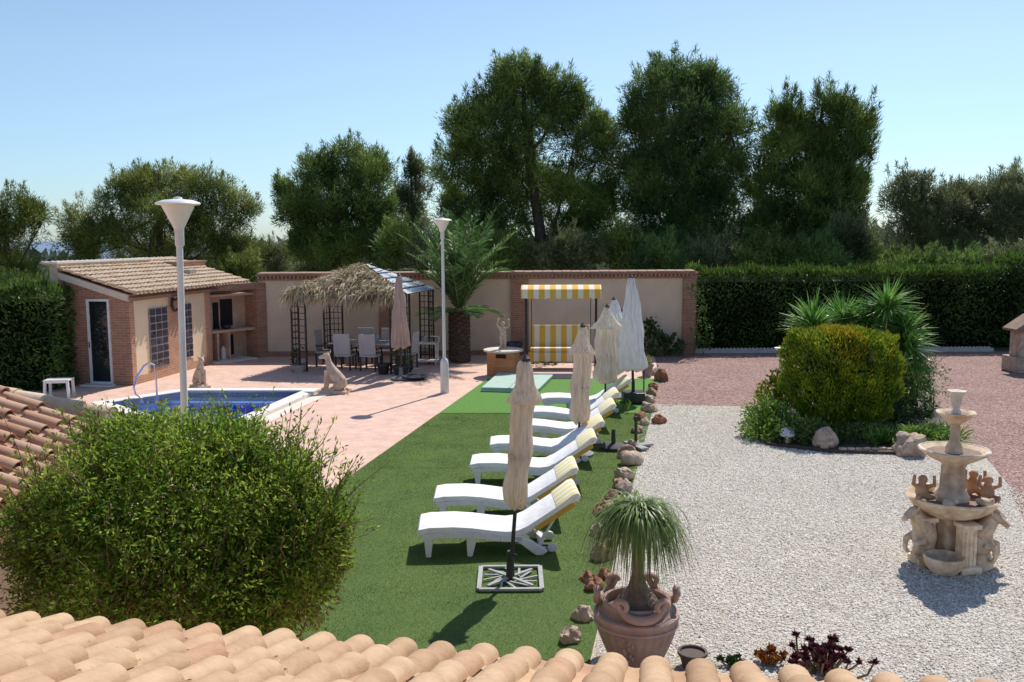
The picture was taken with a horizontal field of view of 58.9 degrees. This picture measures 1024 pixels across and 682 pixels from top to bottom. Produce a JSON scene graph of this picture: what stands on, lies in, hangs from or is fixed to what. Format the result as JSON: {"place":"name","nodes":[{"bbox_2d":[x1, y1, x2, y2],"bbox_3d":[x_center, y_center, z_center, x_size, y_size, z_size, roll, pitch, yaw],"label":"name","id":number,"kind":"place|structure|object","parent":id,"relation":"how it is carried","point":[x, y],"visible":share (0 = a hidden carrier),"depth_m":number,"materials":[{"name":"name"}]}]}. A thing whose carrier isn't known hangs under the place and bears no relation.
{"place":"outdoors","nodes":[
{"label":"outdoors","id":0,"kind":"place"},
{"bbox_2d":[91,388,329,426],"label":"swimming pool","id":1,"kind":"structure","parent":0,"point":[281,400],"depth_m":21.44,"materials":[{"name":"blue tile"}]},
{"bbox_2d":[24,354,656,664],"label":"patio","id":2,"kind":"structure","parent":0,"point":[376,414],"depth_m":22.12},
{"bbox_2d":[0,275,80,391],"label":"cypress hedge","id":3,"kind":"object","parent":2,"relation":"on","point":[35,345],"visible":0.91,"depth_m":22.46,"materials":[{"name":"green plant"}]},
{"bbox_2d":[43,377,75,397],"bbox_3d":[-10.787,1.118,21.597,0.595,0.442,0.440,-1,7,-8],"label":"plastic stool","id":4,"kind":"object","parent":2,"relation":"on","point":[50,381],"visible":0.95,"depth_m":21.45,"materials":[{"name":"white plastic"}]},
{"bbox_2d":[39,256,249,386],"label":"pool house","id":5,"kind":"structure","parent":2,"relation":"on","point":[126,328],"depth_m":23.76,"materials":[{"name":"paint"}]},
{"bbox_2d":[85,299,113,383],"bbox_3d":[-10.585,0.022,23.270,0.634,2.201,0.090,1,7,10],"label":"door","id":6,"kind":"structure","parent":5,"relation":"in","point":[97,310],"depth_m":23.28,"materials":[{"name":"glass"}]},
{"bbox_2d":[149,307,169,368],"bbox_3d":[-9.504,-0.099,24.445,0.023,1.598,0.874,1,7,10],"label":"window","id":7,"kind":"structure","parent":5,"relation":"in","point":[158,322],"depth_m":24.40,"materials":[{"name":"grey glass"}]},
{"bbox_2d":[185,303,193,357],"bbox_3d":[-9.271,-0.292,25.804,0.023,1.533,0.679,1,7,10],"label":"window","id":8,"kind":"structure","parent":5,"relation":"in","point":[188,312],"depth_m":25.92,"materials":[{"name":"black glass"}]},
{"bbox_2d":[154,197,200,510],"bbox_3d":[-3.520,0.538,9.809,0.464,4.149,0.464,0,6,0],"label":"street lamp","id":9,"kind":"object","parent":2,"relation":"on","point":[178,211],"visible":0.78,"depth_m":9.63,"materials":[{"name":"metal"}]},
{"bbox_2d":[0,386,393,640],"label":"leafy bush","id":10,"kind":"object","parent":2,"relation":"on","point":[258,531],"visible":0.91,"depth_m":5.61,"materials":[{"name":"green plant"}]},
{"bbox_2d":[189,355,210,387],"bbox_3d":[-7.899,0.754,22.886,0.336,0.837,0.687,-6,8,-40],"label":"dog statue","id":11,"kind":"object","parent":2,"relation":"on","point":[199,379],"visible":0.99,"depth_m":22.76,"materials":[{"name":"stone"}]},
{"bbox_2d":[210,282,267,363],"bbox_3d":[-8.606,-0.598,28.126,0.900,2.379,2.131,5,8,37],"label":"barbecue alcove","id":12,"kind":"object","parent":2,"relation":"on","point":[240,308],"visible":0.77,"depth_m":28.50,"materials":[{"name":"paint"}]},
{"bbox_2d":[313,329,336,366],"bbox_3d":[-5.483,0.205,26.628,0.544,1.059,0.535,1,7,13],"label":"dining chair","id":13,"kind":"object","parent":2,"relation":"on","point":[318,341],"visible":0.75,"depth_m":26.52,"materials":[{"name":"metal"}]},
{"bbox_2d":[318,350,351,394],"bbox_3d":[-4.267,0.747,21.912,0.842,1.025,0.411,1,7,12],"label":"dog statue","id":14,"kind":"object","parent":2,"relation":"on","point":[335,375],"visible":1,"depth_m":21.82,"materials":[{"name":"stone"}]},
{"bbox_2d":[333,334,356,370],"bbox_3d":[-4.750,0.294,25.795,0.535,1.059,0.544,1,7,13],"label":"dining chair","id":15,"kind":"object","parent":2,"relation":"on","point":[341,345],"visible":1,"depth_m":25.56,"materials":[{"name":"grey fabric"}]},
{"bbox_2d":[277,262,440,373],"bbox_3d":[-4.477,-0.765,26.395,4.072,3.050,3.507,1,7,13],"label":"gazebo","id":16,"kind":"object","parent":2,"relation":"on","point":[362,283],"visible":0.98,"depth_m":25.35,"materials":[{"name":"metal"}]},
{"bbox_2d":[358,334,381,371],"bbox_3d":[-4.009,0.309,25.625,0.535,1.059,0.544,1,7,13],"label":"dining chair","id":17,"kind":"object","parent":2,"relation":"on","point":[367,346],"visible":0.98,"depth_m":25.39,"materials":[{"name":"metal"}]},
{"bbox_2d":[391,273,410,379],"bbox_3d":[-2.941,-0.392,23.841,0.548,2.802,0.540,0,6,0],"label":"parasol","id":18,"kind":"object","parent":2,"relation":"on","point":[400,337],"visible":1,"depth_m":23.69,"materials":[{"name":"fabric"}]},
{"bbox_2d":[396,331,418,368],"bbox_3d":[-2.984,0.254,26.055,0.544,1.059,0.535,1,7,13],"label":"dining chair","id":19,"kind":"object","parent":2,"relation":"on","point":[415,342],"visible":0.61,"depth_m":25.93,"materials":[{"name":"metal"}]},
{"bbox_2d":[432,217,451,392],"bbox_3d":[-1.637,-0.836,21.649,0.464,4.199,0.464,0,6,0],"label":"street lamp","id":20,"kind":"object","parent":2,"relation":"on","point":[442,223],"visible":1,"depth_m":21.66,"materials":[{"name":"metal"}]},
{"bbox_2d":[394,205,524,362],"bbox_3d":[-1.518,-1.666,27.049,3.888,4.674,3.655,0,6,0],"label":"date palm","id":21,"kind":"object","parent":2,"relation":"on","point":[461,274],"visible":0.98,"depth_m":26.84,"materials":[{"name":"green plant"}]},
{"bbox_2d":[255,269,698,355],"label":"garden wall","id":22,"kind":"structure","parent":2,"relation":"on","point":[665,298],"depth_m":28.77,"materials":[{"name":"paint"}]},
{"bbox_2d":[483,347,522,376],"bbox_3d":[-0.234,0.571,24.616,1.080,0.720,1.080,1,7,13],"label":"brick table","id":23,"kind":"object","parent":2,"relation":"on","point":[503,360],"visible":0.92,"depth_m":24.32,"materials":[{"name":"stone"}]},
{"bbox_2d":[521,285,601,366],"bbox_3d":[1.404,-0.427,25.953,2.240,2.371,1.350,0,6,3],"label":"swing seat","id":24,"kind":"object","parent":2,"relation":"on","point":[552,342],"visible":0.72,"depth_m":25.55,"materials":[{"name":"fabric"}]},
{"bbox_2d":[1,241,890,366],"bbox_3d":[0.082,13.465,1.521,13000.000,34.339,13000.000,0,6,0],"label":"ground","id":25,"kind":"structure","parent":0,"point":[41,247],"depth_m":2805.50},
{"bbox_2d":[0,178,56,278],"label":"pine tree","id":26,"kind":"object","parent":25,"relation":"on","point":[31,214],"visible":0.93,"depth_m":43.39,"materials":[{"name":"green plant"}]},
{"bbox_2d":[0,266,59,301],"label":"wild shrub","id":27,"kind":"object","parent":25,"relation":"on","point":[13,275],"visible":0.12,"depth_m":40.00,"materials":[{"name":"green plant"}]},
{"bbox_2d":[47,156,273,266],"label":"umbrella pine","id":28,"kind":"object","parent":25,"relation":"on","point":[135,187],"visible":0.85,"depth_m":45.12,"materials":[{"name":"green plant"}]},
{"bbox_2d":[198,242,270,282],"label":"wild shrub","id":29,"kind":"object","parent":25,"relation":"on","point":[244,265],"visible":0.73,"depth_m":43.24,"materials":[{"name":"green plant"}]},
{"bbox_2d":[247,231,296,271],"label":"wild shrub","id":30,"kind":"object","parent":25,"relation":"on","point":[274,262],"visible":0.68,"depth_m":51.26,"materials":[{"name":"green plant"}]},
{"bbox_2d":[282,251,346,271],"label":"wild shrub","id":31,"kind":"object","parent":25,"relation":"on","point":[302,268],"visible":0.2,"depth_m":47.44,"materials":[{"name":"green plant"}]},
{"bbox_2d":[268,127,411,271],"bbox_3d":[-7.686,-4.880,40.601,6.590,9.311,4.525,0,6,0],"label":"pine tree","id":32,"kind":"object","parent":25,"relation":"on","point":[306,209],"visible":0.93,"depth_m":39.82,"materials":[{"name":"green plant"}]},
{"bbox_2d":[370,213,422,270],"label":"wild shrub","id":33,"kind":"object","parent":25,"relation":"on","point":[389,241],"visible":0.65,"depth_m":35.33,"materials":[{"name":"green plant"}]},
{"bbox_2d":[390,146,435,235],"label":"pine tree","id":34,"kind":"object","parent":25,"relation":"on","point":[407,194],"visible":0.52,"depth_m":43.28,"materials":[{"name":"green plant"}]},
{"bbox_2d":[398,222,460,270],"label":"wild shrub","id":35,"kind":"object","parent":25,"relation":"on","point":[412,262],"visible":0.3,"depth_m":34.55,"materials":[{"name":"green plant"}]},
{"bbox_2d":[0,220,981,301],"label":"woodland","id":36,"kind":"object","parent":25,"relation":"on","point":[44,253],"depth_m":82.57,"materials":[{"name":"green plant"}]},
{"bbox_2d":[471,218,533,272],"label":"wild shrub","id":37,"kind":"object","parent":25,"relation":"on","point":[513,244],"visible":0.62,"depth_m":34.44,"materials":[{"name":"green plant"}]},
{"bbox_2d":[422,47,635,248],"bbox_3d":[0.674,-6.404,38.949,8.958,12.360,5.860,-2,7,-14],"label":"pine tree","id":38,"kind":"object","parent":25,"relation":"on","point":[529,101],"visible":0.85,"depth_m":37.72,"materials":[{"name":"green plant"}]},
{"bbox_2d":[508,233,564,272],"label":"wild shrub","id":39,"kind":"object","parent":25,"relation":"on","point":[535,252],"visible":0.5,"depth_m":34.59,"materials":[{"name":"green plant"}]},
{"bbox_2d":[537,215,610,269],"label":"wild shrub","id":40,"kind":"object","parent":25,"relation":"on","point":[569,249],"visible":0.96,"depth_m":34.07,"materials":[{"name":"green plant"}]},
{"bbox_2d":[588,216,658,269],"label":"wild shrub","id":41,"kind":"object","parent":25,"relation":"on","point":[615,243],"visible":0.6,"depth_m":34.42,"materials":[{"name":"green plant"}]},
{"bbox_2d":[623,222,695,269],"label":"wild shrub","id":42,"kind":"object","parent":25,"relation":"on","point":[661,252],"visible":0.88,"depth_m":33.59,"materials":[{"name":"green plant"}]},
{"bbox_2d":[613,40,764,267],"bbox_3d":[7.379,-6.441,38.166,6.523,12.471,4.999,0,6,0],"label":"pine tree","id":43,"kind":"object","parent":25,"relation":"on","point":[687,168],"visible":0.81,"depth_m":37.35,"materials":[{"name":"green plant"}]},
{"bbox_2d":[684,223,748,281],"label":"wild shrub","id":44,"kind":"object","parent":25,"relation":"on","point":[714,250],"visible":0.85,"depth_m":34.48,"materials":[{"name":"green plant"}]},
{"bbox_2d":[729,220,807,281],"bbox_3d":[9.718,-2.339,34.973,3.106,4.626,3.127,0,6,0],"label":"wild shrub","id":45,"kind":"object","parent":25,"relation":"on","point":[769,248],"visible":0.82,"depth_m":34.17,"materials":[{"name":"green plant"}]},
{"bbox_2d":[738,71,884,280],"bbox_3d":[12.414,-5.632,37.574,6.146,10.920,4.336,0,6,0],"label":"pine tree","id":46,"kind":"object","parent":25,"relation":"on","point":[824,175],"visible":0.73,"depth_m":36.82,"materials":[{"name":"green plant"}]},
{"bbox_2d":[781,222,857,280],"bbox_3d":[11.615,-2.284,34.864,3.661,4.518,2.972,0,6,0],"label":"wild shrub","id":47,"kind":"object","parent":25,"relation":"on","point":[825,249],"visible":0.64,"depth_m":34.09,"materials":[{"name":"green plant"}]},
{"bbox_2d":[819,207,886,280],"bbox_3d":[13.530,-2.714,36.098,2.704,5.192,2.452,-3,7,-22],"label":"wild shrub","id":48,"kind":"object","parent":25,"relation":"on","point":[858,235],"visible":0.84,"depth_m":35.32,"materials":[{"name":"green plant"}]},
{"bbox_2d":[851,235,911,279],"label":"wild shrub","id":49,"kind":"object","parent":25,"relation":"on","point":[879,251],"visible":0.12,"depth_m":35.69,"materials":[{"name":"green plant"}]},
{"bbox_2d":[855,240,950,280],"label":"wild shrub","id":50,"kind":"object","parent":25,"relation":"on","point":[916,256],"visible":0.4,"depth_m":34.52,"materials":[{"name":"green plant"}]},
{"bbox_2d":[873,156,975,254],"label":"olive tree","id":51,"kind":"object","parent":25,"relation":"on","point":[916,206],"visible":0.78,"depth_m":40.18,"materials":[{"name":"green plant"}]},
{"bbox_2d":[923,239,991,280],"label":"wild shrub","id":52,"kind":"object","parent":25,"relation":"on","point":[972,256],"visible":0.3,"depth_m":34.44,"materials":[{"name":"green plant"}]},
{"bbox_2d":[924,170,1013,254],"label":"olive tree","id":53,"kind":"object","parent":25,"relation":"on","point":[977,196],"visible":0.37,"depth_m":40.27,"materials":[{"name":"green plant"}]},
{"bbox_2d":[970,236,1023,279],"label":"wild shrub","id":54,"kind":"object","parent":25,"relation":"on","point":[993,250],"visible":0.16,"depth_m":34.49,"materials":[{"name":"green plant"}]},
{"bbox_2d":[975,153,1023,248],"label":"olive tree","id":55,"kind":"object","parent":25,"relation":"on","point":[1007,205],"visible":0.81,"depth_m":39.21,"materials":[{"name":"green plant"}]},
{"bbox_2d":[990,248,1023,345],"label":"cypress hedge","id":56,"kind":"object","parent":25,"relation":"on","point":[1016,260],"visible":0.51,"depth_m":29.67,"materials":[{"name":"green plant"}]},
{"bbox_2d":[279,413,651,663],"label":"lawn","id":57,"kind":"structure","parent":0,"point":[542,645],"depth_m":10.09,"materials":[{"name":"green plant"}]},
{"bbox_2d":[417,479,580,557],"bbox_3d":[-0.166,2.104,10.833,1.904,0.734,0.670,-1,6,-3],"label":"sun lounger","id":58,"kind":"object","parent":57,"relation":"on","point":[533,519],"visible":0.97,"depth_m":10.60,"materials":[{"name":"white plastic"}]},
{"bbox_2d":[433,456,578,513],"bbox_3d":[-0.087,1.968,12.110,1.904,0.718,0.670,0,6,-1],"label":"sun lounger","id":59,"kind":"object","parent":57,"relation":"on","point":[481,497],"visible":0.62,"depth_m":11.86,"materials":[{"name":"plastic"}]},
{"bbox_2d":[476,354,543,591],"bbox_3d":[-0.025,1.356,9.688,0.710,2.460,0.710,0,6,0],"label":"parasol","id":60,"kind":"object","parent":57,"relation":"on","point":[524,398],"visible":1,"depth_m":9.58,"materials":[{"name":"fabric"}]},
{"bbox_2d":[469,428,596,484],"bbox_3d":[0.315,1.760,13.749,1.904,0.759,0.670,0,6,1],"label":"sun lounger","id":61,"kind":"object","parent":57,"relation":"on","point":[576,448],"visible":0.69,"depth_m":13.50,"materials":[{"name":"plastic"}]},
{"bbox_2d":[489,414,604,462],"bbox_3d":[0.574,1.626,15.178,1.904,0.701,0.670,0,6,0],"label":"sun lounger","id":62,"kind":"object","parent":57,"relation":"on","point":[499,443],"visible":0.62,"depth_m":14.97,"materials":[{"name":"plastic"}]},
{"bbox_2d":[559,625,581,644],"bbox_3d":[0.539,2.715,8.331,0.206,0.205,0.204,0,6,0],"label":"rock","id":63,"kind":"object","parent":57,"relation":"on","point":[570,634],"visible":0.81,"depth_m":8.28,"materials":[{"name":"stone"}]},
{"bbox_2d":[532,397,615,443],"bbox_3d":[0.913,1.453,16.469,1.904,0.751,0.670,0,6,1],"label":"sun lounger","id":64,"kind":"object","parent":57,"relation":"on","point":[545,427],"visible":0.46,"depth_m":16.22,"materials":[{"name":"plastic"}]},
{"bbox_2d":[533,387,619,427],"bbox_3d":[1.138,1.314,17.836,1.904,0.718,0.670,0,6,0],"label":"sun lounger","id":65,"kind":"object","parent":57,"relation":"on","point":[553,413],"visible":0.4,"depth_m":17.60,"materials":[{"name":"plastic"}]},
{"bbox_2d":[569,605,593,622],"bbox_3d":[0.693,2.671,8.809,0.212,0.215,0.177,6,9,43],"label":"rock","id":66,"kind":"object","parent":57,"relation":"on","point":[583,613],"visible":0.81,"depth_m":8.76,"materials":[{"name":"stone"}]},
{"bbox_2d":[568,323,595,456],"bbox_3d":[1.134,0.813,15.356,0.563,2.263,0.540,0,6,0],"label":"parasol","id":67,"kind":"object","parent":57,"relation":"on","point":[581,351],"visible":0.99,"depth_m":15.22,"materials":[{"name":"fabric"}]},
{"bbox_2d":[599,429,625,451],"bbox_3d":[1.776,1.713,15.875,0.500,0.350,0.500,0,6,0],"label":"parasol stand","id":68,"kind":"object","parent":57,"relation":"on","point":[613,445],"visible":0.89,"depth_m":15.81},
{"bbox_2d":[620,450,643,465],"bbox_3d":[1.964,1.945,14.837,0.390,0.333,0.392,0,6,0],"label":"rock","id":69,"kind":"object","parent":57,"relation":"on","point":[630,458],"visible":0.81,"depth_m":14.72,"materials":[{"name":"stone"}]},
{"bbox_2d":[0,385,994,681],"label":"house","id":70,"kind":"structure","parent":0,"point":[58,647],"depth_m":3.61,"materials":[{"name":"ceramic"}]},
{"bbox_2d":[0,0,1023,241],"label":"sky","id":71,"kind":"structure","parent":0,"point":[86,86],"materials":[{"name":"blue"}]},
{"bbox_2d":[440,378,657,412],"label":"lawn","id":72,"kind":"structure","parent":0,"point":[476,400],"depth_m":20.99,"materials":[{"name":"plant"}]},
{"bbox_2d":[481,372,552,391],"bbox_3d":[0.142,1.024,23.099,1.526,0.118,2.682,1,7,11],"label":"folded mat","id":73,"kind":"object","parent":72,"relation":"on","point":[501,382],"visible":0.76,"depth_m":22.66,"materials":[{"name":"plastic"}]},
{"bbox_2d":[540,374,631,412],"bbox_3d":[1.557,1.132,19.312,1.904,0.743,0.670,0,6,-1],"label":"sun lounger","id":74,"kind":"object","parent":72,"relation":"on","point":[621,383],"visible":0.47,"depth_m":19.10,"materials":[{"name":"plastic"}]},
{"bbox_2d":[591,304,622,413],"bbox_3d":[1.998,0.359,19.152,0.702,2.303,0.688,0,6,0],"label":"parasol","id":75,"kind":"object","parent":72,"relation":"on","point":[607,325],"visible":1,"depth_m":18.98,"materials":[{"name":"fabric"}]},
{"bbox_2d":[609,297,623,398],"bbox_3d":[2.327,0.143,20.869,0.643,2.342,0.651,0,6,0],"label":"parasol","id":76,"kind":"object","parent":72,"relation":"on","point":[615,308],"visible":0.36,"depth_m":20.69,"materials":[{"name":"fabric"}]},
{"bbox_2d":[619,274,647,403],"bbox_3d":[2.699,-0.050,20.226,0.657,2.867,0.637,-3,7,-23],"label":"parasol","id":77,"kind":"object","parent":72,"relation":"on","point":[632,358],"visible":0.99,"depth_m":20.05,"materials":[{"name":"fabric"}]},
{"bbox_2d":[591,404,1023,681],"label":"white gravel ground","id":78,"kind":"structure","parent":0,"point":[674,661],"depth_m":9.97,"materials":[{"name":"white gravel"}]},
{"bbox_2d":[593,572,680,667],"bbox_3d":[1.089,2.462,7.933,0.755,0.681,0.758,0,6,0],"label":"garden urn","id":79,"kind":"object","parent":78,"relation":"on","point":[635,639],"visible":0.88,"depth_m":7.67,"materials":[{"name":"ceramic"}]},
{"bbox_2d":[572,489,710,614],"bbox_3d":[1.125,1.830,7.835,1.277,1.040,1.215,0,6,0],"label":"ponytail palm","id":80,"kind":"object","parent":79,"relation":"on","point":[638,524],"visible":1,"depth_m":7.62,"materials":[{"name":"green plant"}]},
{"bbox_2d":[677,644,707,668],"bbox_3d":[1.558,2.743,7.831,0.259,0.140,0.259,0,6,0],"label":"plant pot","id":81,"kind":"object","parent":78,"relation":"on","point":[686,653],"visible":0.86,"depth_m":7.82,"materials":[{"name":"ceramic"}]},
{"bbox_2d":[753,642,788,665],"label":"rust succulent","id":82,"kind":"object","parent":78,"relation":"on","point":[774,658],"visible":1,"depth_m":7.84,"materials":[{"name":"plant"}]},
{"bbox_2d":[786,629,879,678],"bbox_3d":[2.670,2.693,7.719,0.735,0.306,0.642,0,6,0],"label":"burgundy succulent","id":83,"kind":"object","parent":78,"relation":"on","point":[823,662],"visible":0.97,"depth_m":7.67,"materials":[{"name":"plant"}]},
{"bbox_2d":[901,389,1010,576],"bbox_3d":[4.934,1.543,10.181,1.074,1.984,1.071,-4,7,-30],"label":"stone fountain","id":84,"kind":"object","parent":78,"relation":"on","point":[955,516],"visible":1,"depth_m":10.09,"materials":[{"name":"beige stone"}]},
{"bbox_2d":[654,351,1023,519],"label":"red gravel ground","id":85,"kind":"structure","parent":0,"point":[993,398],"depth_m":22.23,"materials":[{"name":"gravel"}]},
{"bbox_2d":[643,316,686,355],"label":"shrub","id":86,"kind":"object","parent":85,"relation":"on","point":[666,343],"visible":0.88,"depth_m":28.39,"materials":[{"name":"green plant"}]},
{"bbox_2d":[683,280,713,355],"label":"wall shrub","id":87,"kind":"object","parent":85,"relation":"on","point":[699,338],"visible":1,"depth_m":28.36,"materials":[{"name":"green plant"}]},
{"bbox_2d":[695,346,993,352],"bbox_3d":[9.893,0.288,29.117,11.138,0.172,0.050,0,6,0],"label":"garden edging","id":88,"kind":"object","parent":85,"relation":"on","point":[938,349],"visible":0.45,"depth_m":29.09,"materials":[{"name":"concrete"}]},
{"bbox_2d":[1001,314,1023,373],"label":"stone barbecue","id":89,"kind":"object","parent":85,"relation":"on","point":[1013,360],"visible":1,"depth_m":24.65,"materials":[{"name":"stone"}]},
{"bbox_2d":[747,388,949,454],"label":"island soil","id":90,"kind":"structure","parent":0,"point":[811,447],"depth_m":16.10,"materials":[{"name":"soil"}]},
{"bbox_2d":[734,392,802,443],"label":"ground cover","id":91,"kind":"object","parent":90,"relation":"on","point":[760,423],"visible":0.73,"depth_m":16.71,"materials":[{"name":"green plant"}]},
{"bbox_2d":[754,367,794,410],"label":"ground cover","id":92,"kind":"object","parent":90,"relation":"on","point":[777,392],"visible":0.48,"depth_m":18.54,"materials":[{"name":"plant"}]},
{"bbox_2d":[780,286,845,402],"bbox_3d":[6.473,0.103,19.459,1.692,2.671,1.577,0,6,0],"label":"yucca","id":93,"kind":"object","parent":90,"relation":"on","point":[814,315],"visible":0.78,"depth_m":19.30,"materials":[{"name":"green plant"}]},
{"bbox_2d":[812,426,838,448],"bbox_3d":[5.487,1.768,15.867,0.492,0.560,0.518,0,6,0],"label":"rock","id":94,"kind":"object","parent":90,"relation":"on","point":[825,437],"visible":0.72,"depth_m":15.74,"materials":[{"name":"stone"}]},
{"bbox_2d":[767,411,890,445],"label":"ground cover","id":95,"kind":"object","parent":90,"relation":"on","point":[808,429],"visible":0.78,"depth_m":16.08,"materials":[{"name":"green plant"}]},
{"bbox_2d":[776,322,908,427],"bbox_3d":[6.289,0.660,17.368,2.219,2.014,2.030,0,6,0],"label":"golden thuja","id":96,"kind":"object","parent":90,"relation":"on","point":[839,373],"visible":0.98,"depth_m":16.70,"materials":[{"name":"green plant"}]},
{"bbox_2d":[822,286,872,325],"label":"yucca","id":97,"kind":"object","parent":90,"relation":"on","point":[840,306],"visible":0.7,"depth_m":19.57,"materials":[{"name":"green plant"}]},
{"bbox_2d":[834,295,902,332],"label":"yucca","id":98,"kind":"object","parent":90,"relation":"on","point":[869,323],"visible":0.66,"depth_m":19.32,"materials":[{"name":"green plant"}]},
{"bbox_2d":[864,422,897,445],"bbox_3d":[6.525,1.620,16.073,0.913,0.410,0.767,0,6,0],"label":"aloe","id":99,"kind":"object","parent":90,"relation":"on","point":[875,439],"visible":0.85,"depth_m":16.00,"materials":[{"name":"green plant"}]},
{"bbox_2d":[854,272,923,333],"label":"yucca","id":100,"kind":"object","parent":90,"relation":"on","point":[891,298],"visible":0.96,"depth_m":19.13,"materials":[{"name":"green plant"}]},
{"bbox_2d":[873,345,938,424],"bbox_3d":[7.620,0.935,17.890,1.597,1.722,1.174,0,6,0],"label":"ground cover","id":101,"kind":"object","parent":90,"relation":"on","point":[904,404],"visible":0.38,"depth_m":17.75,"materials":[{"name":"green plant"}]},
{"bbox_2d":[874,305,937,351],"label":"yucca","id":102,"kind":"object","parent":90,"relation":"on","point":[901,329],"visible":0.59,"depth_m":19.24,"materials":[{"name":"green plant"}]},
{"bbox_2d":[891,431,925,457],"bbox_3d":[6.720,1.810,15.375,0.541,0.521,0.509,0,6,0],"label":"rock","id":103,"kind":"object","parent":90,"relation":"on","point":[906,445],"visible":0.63,"depth_m":15.19,"materials":[{"name":"stone"}]},
{"bbox_2d":[883,320,944,405],"bbox_3d":[8.341,0.519,19.166,1.668,1.900,1.598,0,6,0],"label":"yucca","id":104,"kind":"object","parent":90,"relation":"on","point":[904,346],"visible":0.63,"depth_m":18.93,"materials":[{"name":"green plant"}]},
{"bbox_2d":[863,419,979,447],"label":"strap leaf plant","id":105,"kind":"object","parent":90,"relation":"on","point":[930,434],"visible":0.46,"depth_m":15.93,"materials":[{"name":"green plant"}]},
{"bbox_2d":[918,352,951,409],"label":"shrub","id":106,"kind":"object","parent":90,"relation":"on","point":[935,368],"visible":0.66,"depth_m":18.96,"materials":[{"name":"green plant"}]},
{"bbox_2d":[717,346,1008,350],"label":"flower bed soil","id":107,"kind":"structure","parent":0,"point":[1005,348],"depth_m":29.53,"materials":[{"name":"soil"}]},
{"bbox_2d":[685,259,1021,348],"bbox_3d":[11.176,-1.207,30.214,11.221,3.148,1.844,0,6,0],"label":"cypress hedge","id":108,"kind":"object","parent":107,"relation":"on","point":[961,312],"visible":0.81,"depth_m":29.80,"materials":[{"name":"green plant"}]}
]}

